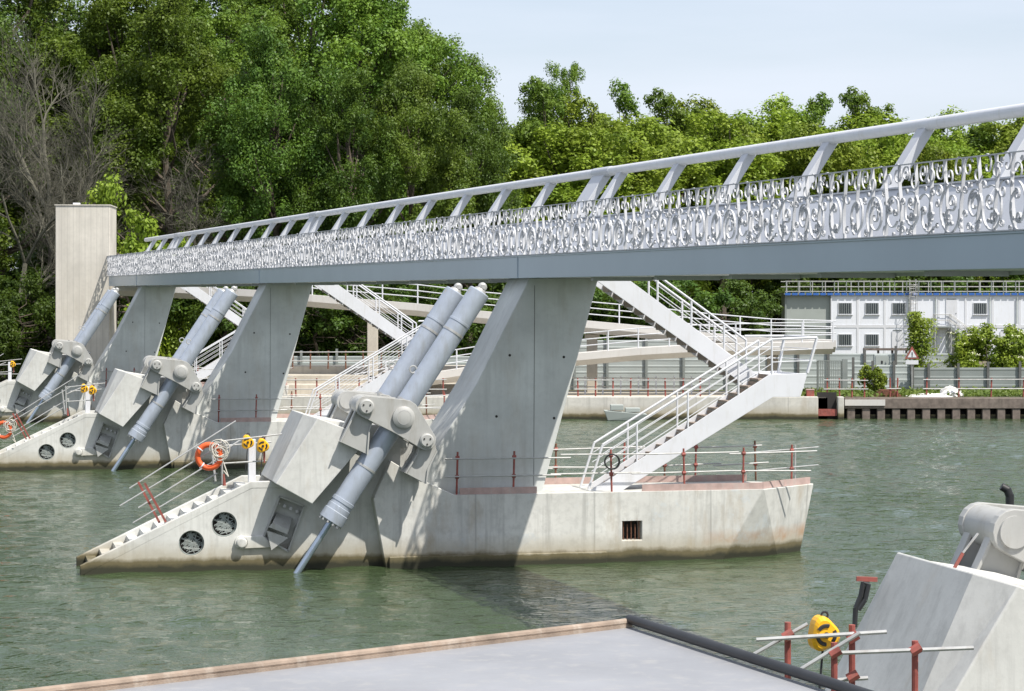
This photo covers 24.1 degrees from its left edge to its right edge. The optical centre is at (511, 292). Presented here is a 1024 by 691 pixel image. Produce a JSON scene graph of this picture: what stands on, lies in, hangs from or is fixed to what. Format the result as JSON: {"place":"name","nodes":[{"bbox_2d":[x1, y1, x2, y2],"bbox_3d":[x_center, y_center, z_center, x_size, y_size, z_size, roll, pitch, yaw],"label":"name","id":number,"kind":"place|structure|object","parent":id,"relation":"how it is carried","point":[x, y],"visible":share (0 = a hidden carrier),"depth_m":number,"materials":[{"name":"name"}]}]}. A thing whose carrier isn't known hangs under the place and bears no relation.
{"place":"outdoors","nodes":[
{"label":"outdoors","id":0,"kind":"place"},
{"bbox_2d":[0,307,1021,418],"bbox_3d":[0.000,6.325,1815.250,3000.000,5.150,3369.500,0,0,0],"label":"ground","id":1,"kind":"structure","parent":0,"point":[819,400],"depth_m":140.03,"materials":[{"name":"beige concrete"}]},
{"bbox_2d":[0,1,45,236],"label":"broadleaf tree","id":2,"kind":"object","parent":1,"relation":"on","point":[3,22],"visible":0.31,"depth_m":167.03,"materials":[{"name":"green plant"}]},
{"bbox_2d":[0,271,55,379],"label":"shrub","id":3,"kind":"object","parent":1,"relation":"on","point":[13,338],"visible":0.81,"depth_m":148.93,"materials":[{"name":"green plant"}]},
{"bbox_2d":[0,264,55,377],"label":"understorey bush","id":4,"kind":"object","parent":1,"relation":"on","point":[29,335],"visible":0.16,"depth_m":151.30,"materials":[{"name":"green plant"}]},
{"bbox_2d":[0,0,88,369],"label":"broadleaf tree","id":5,"kind":"object","parent":1,"relation":"on","point":[4,251],"visible":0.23,"depth_m":178.25,"materials":[{"name":"green plant"}]},
{"bbox_2d":[0,7,132,257],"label":"bare tree","id":6,"kind":"object","parent":1,"relation":"on","point":[30,179],"visible":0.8,"depth_m":158.72,"materials":[{"name":"plant"}]},
{"bbox_2d":[0,102,136,379],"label":"bare tree","id":7,"kind":"object","parent":1,"relation":"on","point":[42,234],"visible":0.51,"depth_m":152.42,"materials":[{"name":"brown plant"}]},
{"bbox_2d":[54,203,116,367],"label":"concrete tower","id":8,"kind":"structure","parent":1,"relation":"on","point":[85,240],"depth_m":140.13,"materials":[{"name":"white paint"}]},
{"bbox_2d":[1,0,181,344],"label":"broadleaf tree","id":9,"kind":"object","parent":1,"relation":"on","point":[62,24],"visible":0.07,"depth_m":186.09,"materials":[{"name":"green plant"}]},
{"bbox_2d":[12,0,217,251],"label":"broadleaf tree","id":10,"kind":"object","parent":1,"relation":"on","point":[101,28],"visible":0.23,"depth_m":176.15,"materials":[{"name":"green plant"}]},
{"bbox_2d":[55,167,193,357],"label":"shrub","id":11,"kind":"object","parent":1,"relation":"on","point":[106,195],"visible":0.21,"depth_m":149.65,"materials":[{"name":"green plant"}]},
{"bbox_2d":[74,0,244,353],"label":"broadleaf tree","id":12,"kind":"object","parent":1,"relation":"on","point":[177,48],"visible":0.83,"depth_m":166.52,"materials":[{"name":"green plant"}]},
{"bbox_2d":[125,296,239,371],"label":"understorey bush","id":13,"kind":"object","parent":1,"relation":"on","point":[174,318],"visible":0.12,"depth_m":151.33,"materials":[{"name":"green plant"}]},
{"bbox_2d":[119,132,256,316],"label":"bare tree","id":14,"kind":"object","parent":1,"relation":"on","point":[196,215],"visible":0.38,"depth_m":161.43,"materials":[{"name":"brown plant"}]},
{"bbox_2d":[168,286,251,366],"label":"understorey bush","id":15,"kind":"object","parent":1,"relation":"on","point":[225,325],"visible":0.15,"depth_m":148.83,"materials":[{"name":"green plant"}]},
{"bbox_2d":[128,0,309,250],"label":"broadleaf tree","id":16,"kind":"object","parent":1,"relation":"on","point":[227,25],"visible":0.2,"depth_m":180.98,"materials":[{"name":"green plant"}]},
{"bbox_2d":[116,0,335,244],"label":"broadleaf tree","id":17,"kind":"object","parent":1,"relation":"on","point":[192,146],"visible":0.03,"depth_m":197.45,"materials":[{"name":"green plant"}]},
{"bbox_2d":[194,22,348,248],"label":"broadleaf tree","id":18,"kind":"object","parent":1,"relation":"on","point":[249,155],"visible":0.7,"depth_m":162.14,"materials":[{"name":"green plant"}]},
{"bbox_2d":[229,0,403,333],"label":"broadleaf tree","id":19,"kind":"object","parent":1,"relation":"on","point":[286,11],"visible":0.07,"depth_m":190.23,"materials":[{"name":"green plant"}]},
{"bbox_2d":[294,285,372,355],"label":"understorey bush","id":20,"kind":"object","parent":1,"relation":"on","point":[321,327],"visible":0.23,"depth_m":152.45,"materials":[{"name":"green plant"}]},
{"bbox_2d":[281,67,412,355],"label":"broadleaf tree","id":21,"kind":"object","parent":1,"relation":"on","point":[350,123],"visible":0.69,"depth_m":160.88,"materials":[{"name":"green plant"}]},
{"bbox_2d":[301,284,425,355],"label":"understorey bush","id":22,"kind":"object","parent":1,"relation":"on","point":[402,292],"visible":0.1,"depth_m":155.92,"materials":[{"name":"green plant"}]},
{"bbox_2d":[367,311,378,378],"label":"ramp support","id":23,"kind":"object","parent":1,"relation":"on","point":[372,338],"visible":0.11,"depth_m":137.20,"materials":[{"name":"concrete"}]},
{"bbox_2d":[113,272,835,351],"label":"ramp upper flight","id":24,"kind":"object","parent":23,"relation":"on","point":[329,302],"visible":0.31,"depth_m":136.72,"materials":[{"name":"white paint"}]},
{"bbox_2d":[324,284,425,355],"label":"understorey bush","id":25,"kind":"object","parent":1,"relation":"on","point":[348,332],"visible":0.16,"depth_m":152.06,"materials":[{"name":"green plant"}]},
{"bbox_2d":[286,365,464,393],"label":"bank terraces","id":26,"kind":"object","parent":1,"relation":"on","point":[313,372],"visible":0.01,"depth_m":137.20,"materials":[{"name":"concrete"}]},
{"bbox_2d":[268,0,491,340],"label":"broadleaf tree","id":27,"kind":"object","parent":1,"relation":"on","point":[377,25],"visible":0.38,"depth_m":180.24,"materials":[{"name":"green plant"}]},
{"bbox_2d":[291,349,469,364],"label":"hoarding fence","id":28,"kind":"object","parent":1,"relation":"on","point":[450,360],"visible":0.18,"depth_m":144.99,"materials":[{"name":"grey metal"}]},
{"bbox_2d":[346,55,481,291],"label":"broadleaf tree","id":29,"kind":"object","parent":1,"relation":"on","point":[398,105],"visible":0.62,"depth_m":164.21,"materials":[{"name":"green plant"}]},
{"bbox_2d":[402,284,492,355],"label":"understorey bush","id":30,"kind":"object","parent":1,"relation":"on","point":[474,328],"visible":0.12,"depth_m":152.97,"materials":[{"name":"green plant"}]},
{"bbox_2d":[397,30,516,286],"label":"broadleaf tree","id":31,"kind":"object","parent":1,"relation":"on","point":[481,70],"visible":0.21,"depth_m":184.83,"materials":[{"name":"green plant"}]},
{"bbox_2d":[421,85,525,342],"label":"broadleaf tree","id":32,"kind":"object","parent":1,"relation":"on","point":[491,147],"visible":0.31,"depth_m":170.66,"materials":[{"name":"green plant"}]},
{"bbox_2d":[500,75,574,155],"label":"broadleaf tree","id":33,"kind":"object","parent":1,"relation":"on","point":[545,115],"visible":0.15,"depth_m":194.43,"materials":[{"name":"green plant"}]},
{"bbox_2d":[466,122,632,293],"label":"broadleaf tree","id":34,"kind":"object","parent":1,"relation":"on","point":[525,161],"visible":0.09,"depth_m":188.41,"materials":[{"name":"green plant"}]},
{"bbox_2d":[526,61,585,125],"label":"broadleaf tree","id":35,"kind":"object","parent":1,"relation":"on","point":[571,76],"visible":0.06,"depth_m":201.60,"materials":[{"name":"green plant"}]},
{"bbox_2d":[278,392,843,419],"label":"quay wall","id":36,"kind":"structure","parent":1,"relation":"on","point":[595,407],"depth_m":130.00,"materials":[{"name":"concrete"}]},
{"bbox_2d":[508,122,639,220],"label":"broadleaf tree","id":37,"kind":"object","parent":1,"relation":"on","point":[566,193],"visible":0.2,"depth_m":187.47,"materials":[{"name":"green plant"}]},
{"bbox_2d":[355,322,833,392],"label":"ramp lower flight","id":38,"kind":"object","parent":1,"relation":"on","point":[669,351],"visible":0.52,"depth_m":133.07,"materials":[{"name":"white paint"}]},
{"bbox_2d":[550,91,640,199],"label":"broadleaf tree","id":39,"kind":"object","parent":1,"relation":"on","point":[573,110],"visible":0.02,"depth_m":200.34,"materials":[{"name":"green plant"}]},
{"bbox_2d":[525,126,686,282],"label":"broadleaf tree","id":40,"kind":"object","parent":1,"relation":"on","point":[644,182],"visible":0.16,"depth_m":189.95,"materials":[{"name":"green plant"}]},
{"bbox_2d":[607,77,640,120],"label":"broadleaf tree","id":41,"kind":"object","parent":1,"relation":"on","point":[625,102],"visible":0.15,"depth_m":211.64,"materials":[{"name":"green plant"}]},
{"bbox_2d":[608,114,711,208],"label":"broadleaf tree","id":42,"kind":"object","parent":1,"relation":"on","point":[688,169],"visible":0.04,"depth_m":202.75,"materials":[{"name":"green plant"}]},
{"bbox_2d":[569,334,769,389],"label":"hoarding fence","id":43,"kind":"object","parent":1,"relation":"on","point":[689,367],"visible":0.3,"depth_m":141.00,"materials":[{"name":"white metal"}]},
{"bbox_2d":[615,280,739,339],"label":"understorey bush","id":44,"kind":"object","parent":1,"relation":"on","point":[720,298],"visible":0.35,"depth_m":168.86,"materials":[{"name":"green plant"}]},
{"bbox_2d":[643,87,713,206],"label":"broadleaf tree","id":45,"kind":"object","parent":1,"relation":"on","point":[666,104],"visible":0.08,"depth_m":214.23,"materials":[{"name":"green plant"}]},
{"bbox_2d":[607,113,779,302],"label":"broadleaf tree","id":46,"kind":"object","parent":1,"relation":"on","point":[698,145],"visible":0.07,"depth_m":204.53,"materials":[{"name":"green plant"}]},
{"bbox_2d":[677,279,783,334],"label":"understorey bush","id":47,"kind":"object","parent":1,"relation":"on","point":[743,307],"visible":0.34,"depth_m":171.40,"materials":[{"name":"green plant"}]},
{"bbox_2d":[680,108,788,329],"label":"broadleaf tree","id":48,"kind":"object","parent":1,"relation":"on","point":[768,162],"visible":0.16,"depth_m":210.71,"materials":[{"name":"green plant"}]},
{"bbox_2d":[678,106,815,332],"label":"broadleaf tree","id":49,"kind":"object","parent":1,"relation":"on","point":[741,126],"visible":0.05,"depth_m":216.20,"materials":[{"name":"green plant"}]},
{"bbox_2d":[710,109,831,333],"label":"broadleaf tree","id":50,"kind":"object","parent":1,"relation":"on","point":[770,128],"visible":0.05,"depth_m":220.27,"materials":[{"name":"green plant"}]},
{"bbox_2d":[729,278,823,337],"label":"understorey bush","id":51,"kind":"object","parent":1,"relation":"on","point":[776,295],"visible":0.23,"depth_m":213.49,"materials":[{"name":"green plant"}]},
{"bbox_2d":[781,295,829,338],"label":"end wing","id":52,"kind":"structure","parent":1,"relation":"on","point":[812,307],"depth_m":200.40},
{"bbox_2d":[785,92,837,131],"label":"broadleaf tree","id":53,"kind":"object","parent":1,"relation":"on","point":[818,108],"visible":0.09,"depth_m":227.67,"materials":[{"name":"green plant"}]},
{"bbox_2d":[777,120,883,288],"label":"broadleaf tree","id":54,"kind":"object","parent":1,"relation":"on","point":[843,159],"visible":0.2,"depth_m":214.85,"materials":[{"name":"green plant"}]},
{"bbox_2d":[770,110,913,193],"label":"broadleaf tree","id":55,"kind":"object","parent":1,"relation":"on","point":[872,121],"visible":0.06,"depth_m":225.71,"materials":[{"name":"green plant"}]},
{"bbox_2d":[830,326,857,352],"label":"site cabin","id":56,"kind":"object","parent":1,"relation":"on","point":[846,338],"visible":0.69,"depth_m":199.94,"materials":[{"name":"white metal"}]},
{"bbox_2d":[830,295,857,325],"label":"site cabin","id":57,"kind":"object","parent":56,"relation":"on","point":[843,310],"visible":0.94,"depth_m":199.95,"materials":[{"name":"white metal"}]},
{"bbox_2d":[778,346,954,388],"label":"hoarding fence","id":58,"kind":"object","parent":1,"relation":"on","point":[800,366],"visible":0.28,"depth_m":142.00,"materials":[{"name":"metal"}]},
{"bbox_2d":[829,85,911,146],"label":"broadleaf tree","id":59,"kind":"object","parent":1,"relation":"on","point":[854,100],"visible":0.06,"depth_m":228.99,"materials":[{"name":"green plant"}]},
{"bbox_2d":[858,326,884,352],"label":"site cabin","id":60,"kind":"object","parent":1,"relation":"on","point":[871,336],"visible":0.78,"depth_m":199.82,"materials":[{"name":"white metal"}]},
{"bbox_2d":[858,295,884,325],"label":"site cabin","id":61,"kind":"object","parent":60,"relation":"on","point":[871,310],"visible":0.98,"depth_m":199.83,"materials":[{"name":"white metal"}]},
{"bbox_2d":[779,293,1023,294],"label":"cabin roof","id":62,"kind":"structure","parent":61,"relation":"on","point":[901,293],"depth_m":199.55,"materials":[{"name":"blue metal"}]},
{"bbox_2d":[781,281,1023,292],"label":"roof railing","id":63,"kind":"object","parent":62,"relation":"on","point":[902,286],"visible":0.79,"depth_m":199.73,"materials":[{"name":"white metal"}]},
{"bbox_2d":[824,134,919,280],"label":"broadleaf tree","id":64,"kind":"object","parent":1,"relation":"on","point":[890,142],"visible":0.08,"depth_m":219.51,"materials":[{"name":"green plant"}]},
{"bbox_2d":[852,357,912,391],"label":"hoarding fence","id":65,"kind":"object","parent":1,"relation":"on","point":[894,372],"visible":0.56,"depth_m":137.40,"materials":[{"name":"metal"}]},
{"bbox_2d":[885,326,911,352],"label":"site cabin","id":66,"kind":"object","parent":1,"relation":"on","point":[895,336],"visible":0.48,"depth_m":199.71,"materials":[{"name":"white metal"}]},
{"bbox_2d":[885,295,911,325],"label":"site cabin","id":67,"kind":"object","parent":66,"relation":"on","point":[896,309],"visible":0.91,"depth_m":199.72,"materials":[{"name":"white metal"}]},
{"bbox_2d":[801,384,1022,396],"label":"grass","id":68,"kind":"structure","parent":1,"relation":"on","point":[903,391],"depth_m":132.61,"materials":[{"name":"green plant"}]},
{"bbox_2d":[902,311,942,367],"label":"ivy pole","id":69,"kind":"object","parent":1,"relation":"on","point":[918,335],"visible":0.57,"depth_m":138.78,"materials":[{"name":"green plant"}]},
{"bbox_2d":[876,139,984,290],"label":"broadleaf tree","id":70,"kind":"object","parent":1,"relation":"on","point":[940,153],"visible":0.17,"depth_m":216.43,"materials":[{"name":"green plant"}]},
{"bbox_2d":[896,104,993,164],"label":"broadleaf tree","id":71,"kind":"object","parent":1,"relation":"on","point":[955,137],"visible":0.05,"depth_m":226.70,"materials":[{"name":"green plant"}]},
{"bbox_2d":[939,326,965,352],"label":"site cabin","id":72,"kind":"object","parent":1,"relation":"on","point":[944,339],"visible":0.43,"depth_m":199.52,"materials":[{"name":"white metal"}]},
{"bbox_2d":[939,295,965,325],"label":"site cabin","id":73,"kind":"object","parent":72,"relation":"on","point":[954,305],"visible":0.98,"depth_m":199.46,"materials":[{"name":"white metal"}]},
{"bbox_2d":[912,276,999,292],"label":"understorey bush","id":74,"kind":"object","parent":1,"relation":"on","point":[956,278],"visible":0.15,"depth_m":214.00,"materials":[{"name":"green plant"}]},
{"bbox_2d":[912,362,1023,389],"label":"hoarding fence","id":75,"kind":"object","parent":1,"relation":"on","point":[919,375],"visible":0.86,"depth_m":137.00,"materials":[{"name":"metal"}]},
{"bbox_2d":[966,326,992,355],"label":"site cabin","id":76,"kind":"object","parent":1,"relation":"on","point":[979,330],"visible":0.09,"depth_m":199.38,"materials":[{"name":"white metal"}]},
{"bbox_2d":[966,295,992,325],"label":"site cabin","id":77,"kind":"object","parent":76,"relation":"on","point":[979,309],"visible":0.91,"depth_m":199.36,"materials":[{"name":"white metal"}]},
{"bbox_2d":[941,322,1023,367],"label":"elder bush","id":78,"kind":"object","parent":1,"relation":"on","point":[974,347],"visible":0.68,"depth_m":139.16,"materials":[{"name":"green plant"}]},
{"bbox_2d":[972,117,1023,165],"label":"broadleaf tree","id":79,"kind":"object","parent":1,"relation":"on","point":[1008,132],"visible":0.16,"depth_m":226.94,"materials":[{"name":"green plant"}]},
{"bbox_2d":[993,326,1019,352],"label":"site cabin","id":80,"kind":"object","parent":1,"relation":"on","point":[1000,331],"visible":0.2,"depth_m":199.28,"materials":[{"name":"white metal"}]},
{"bbox_2d":[993,295,1019,325],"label":"site cabin","id":81,"kind":"object","parent":80,"relation":"on","point":[1006,309],"visible":0.81,"depth_m":199.27,"materials":[{"name":"white metal"}]},
{"bbox_2d":[0,418,1023,690],"bbox_3d":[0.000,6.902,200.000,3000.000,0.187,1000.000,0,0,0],"label":"water","id":82,"kind":"structure","parent":0,"point":[884,492],"depth_m":57.80,"materials":[{"name":"green liquid"}]},
{"bbox_2d":[0,286,288,421],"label":"weir pier","id":83,"kind":"structure","parent":82,"relation":"in","point":[136,339],"depth_m":127.60,"materials":[{"name":"concrete"}]},
{"bbox_2d":[26,288,118,422],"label":"hydraulic cylinder","id":84,"kind":"object","parent":83,"relation":"attached to","point":[89,330],"visible":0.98,"depth_m":126.74,"materials":[{"name":"paint"}]},
{"bbox_2d":[180,287,246,379],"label":"steel staircase","id":85,"kind":"structure","parent":83,"relation":"on","point":[197,293],"depth_m":130.44,"materials":[{"name":"white metal"}]},
{"bbox_2d":[0,283,433,470],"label":"weir pier","id":86,"kind":"structure","parent":82,"relation":"in","point":[256,357],"depth_m":93.88,"materials":[{"name":"concrete"}]},
{"bbox_2d":[0,375,104,438],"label":"nose railing","id":87,"kind":"object","parent":86,"relation":"on","point":[87,400],"visible":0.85,"depth_m":93.35,"materials":[{"name":"white paint"}]},
{"bbox_2d":[111,286,236,470],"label":"hydraulic cylinder","id":88,"kind":"object","parent":86,"relation":"attached to","point":[139,430],"visible":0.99,"depth_m":93.02,"materials":[{"name":"paint"}]},
{"bbox_2d":[211,392,448,421],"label":"tube railing","id":89,"kind":"object","parent":86,"relation":"on","point":[260,419],"visible":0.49,"depth_m":94.43,"materials":[{"name":"white metal"}]},
{"bbox_2d":[305,284,423,416],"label":"steel staircase","id":90,"kind":"structure","parent":86,"relation":"on","point":[356,306],"depth_m":96.88,"materials":[{"name":"white metal"}]},
{"bbox_2d":[10,614,872,690],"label":"flat roof","id":91,"kind":"structure","parent":82,"relation":"in","point":[617,655],"depth_m":16.77,"materials":[{"name":"grey concrete"}]},
{"bbox_2d":[76,278,812,574],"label":"weir pier","id":92,"kind":"structure","parent":82,"relation":"in","point":[507,396],"depth_m":60.73,"materials":[{"name":"concrete"}]},
{"bbox_2d":[119,420,281,522],"bbox_3d":[-7.914,4.509,60.267,4.017,2.447,2.013,0,0,-13],"label":"nose railing","id":93,"kind":"object","parent":92,"relation":"on","point":[251,461],"visible":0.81,"depth_m":59.65,"materials":[{"name":"red paint"}]},
{"bbox_2d":[195,439,229,476],"bbox_3d":[-7.410,4.098,59.222,0.872,0.941,0.313,0,0,-7],"label":"life ring","id":94,"kind":"object","parent":93,"relation":"hanging from","point":[217,448],"visible":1,"depth_m":59.19,"materials":[{"name":"orange plastic"}]},
{"bbox_2d":[293,282,487,572],"bbox_3d":[-3.383,3.974,59.367,5.702,8.445,0.650,0,0,-13],"label":"hydraulic cylinder","id":95,"kind":"object","parent":92,"relation":"attached to","point":[337,509],"visible":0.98,"depth_m":59.32,"materials":[{"name":"paint"}]},
{"bbox_2d":[377,283,462,397],"bbox_3d":[-4.059,3.974,62.342,5.702,8.445,0.650,0,0,-13],"label":"hydraulic cylinder","id":96,"kind":"object","parent":92,"relation":"attached to","point":[425,335],"visible":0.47,"depth_m":62.51,"materials":[{"name":"paint"}]},
{"bbox_2d":[107,103,1023,287],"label":"footbridge","id":97,"kind":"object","parent":92,"relation":"on","point":[892,227],"visible":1,"depth_m":51.43,"materials":[{"name":"grey paint"}]},
{"bbox_2d":[445,445,818,494],"bbox_3d":[3.252,4.566,62.391,10.550,1.081,1.937,0,0,-13],"label":"tube railing","id":98,"kind":"object","parent":92,"relation":"on","point":[513,489],"visible":1,"depth_m":61.66,"materials":[{"name":"metal"}]},
{"bbox_2d":[544,441,768,483],"bbox_3d":[2.669,4.566,64.096,8.797,1.081,0.120,0,0,-13],"label":"tube railing","id":99,"kind":"object","parent":92,"relation":"on","point":[664,478],"visible":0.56,"depth_m":64.42,"materials":[{"name":"metal"}]},
{"bbox_2d":[579,280,817,490],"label":"steel staircase","id":100,"kind":"structure","parent":92,"relation":"on","point":[751,391],"depth_m":62.90,"materials":[{"name":"white metal"}]},
{"bbox_2d":[825,502,1023,690],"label":"weir pier","id":101,"kind":"structure","parent":82,"relation":"in","point":[975,598],"depth_m":26.36,"materials":[{"name":"concrete"}]},
{"bbox_2d":[753,622,973,690],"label":"tube railing","id":102,"kind":"object","parent":101,"relation":"attached to","point":[852,635],"visible":0.93,"depth_m":24.57,"materials":[{"name":"red metal"}]},
{"bbox_2d":[808,611,839,688],"bbox_3d":[3.227,3.786,24.740,0.303,0.988,0.245,0,0,-13],"label":"cable hoist","id":103,"kind":"object","parent":102,"relation":"attached to","point":[820,624],"visible":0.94,"depth_m":24.65,"materials":[{"name":"yellow plastic"}]},
{"bbox_2d":[844,397,1023,418],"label":"timber wharf","id":104,"kind":"structure","parent":82,"relation":"in","point":[934,407],"depth_m":130.61,"materials":[{"name":"wood"}]},
{"bbox_2d":[0,0,1023,294],"label":"sky","id":105,"kind":"structure","parent":0,"point":[920,57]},
{"bbox_2d":[287,391,814,395],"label":"path","id":106,"kind":"structure","parent":0,"point":[635,393],"depth_m":135.88,"materials":[{"name":"concrete"}]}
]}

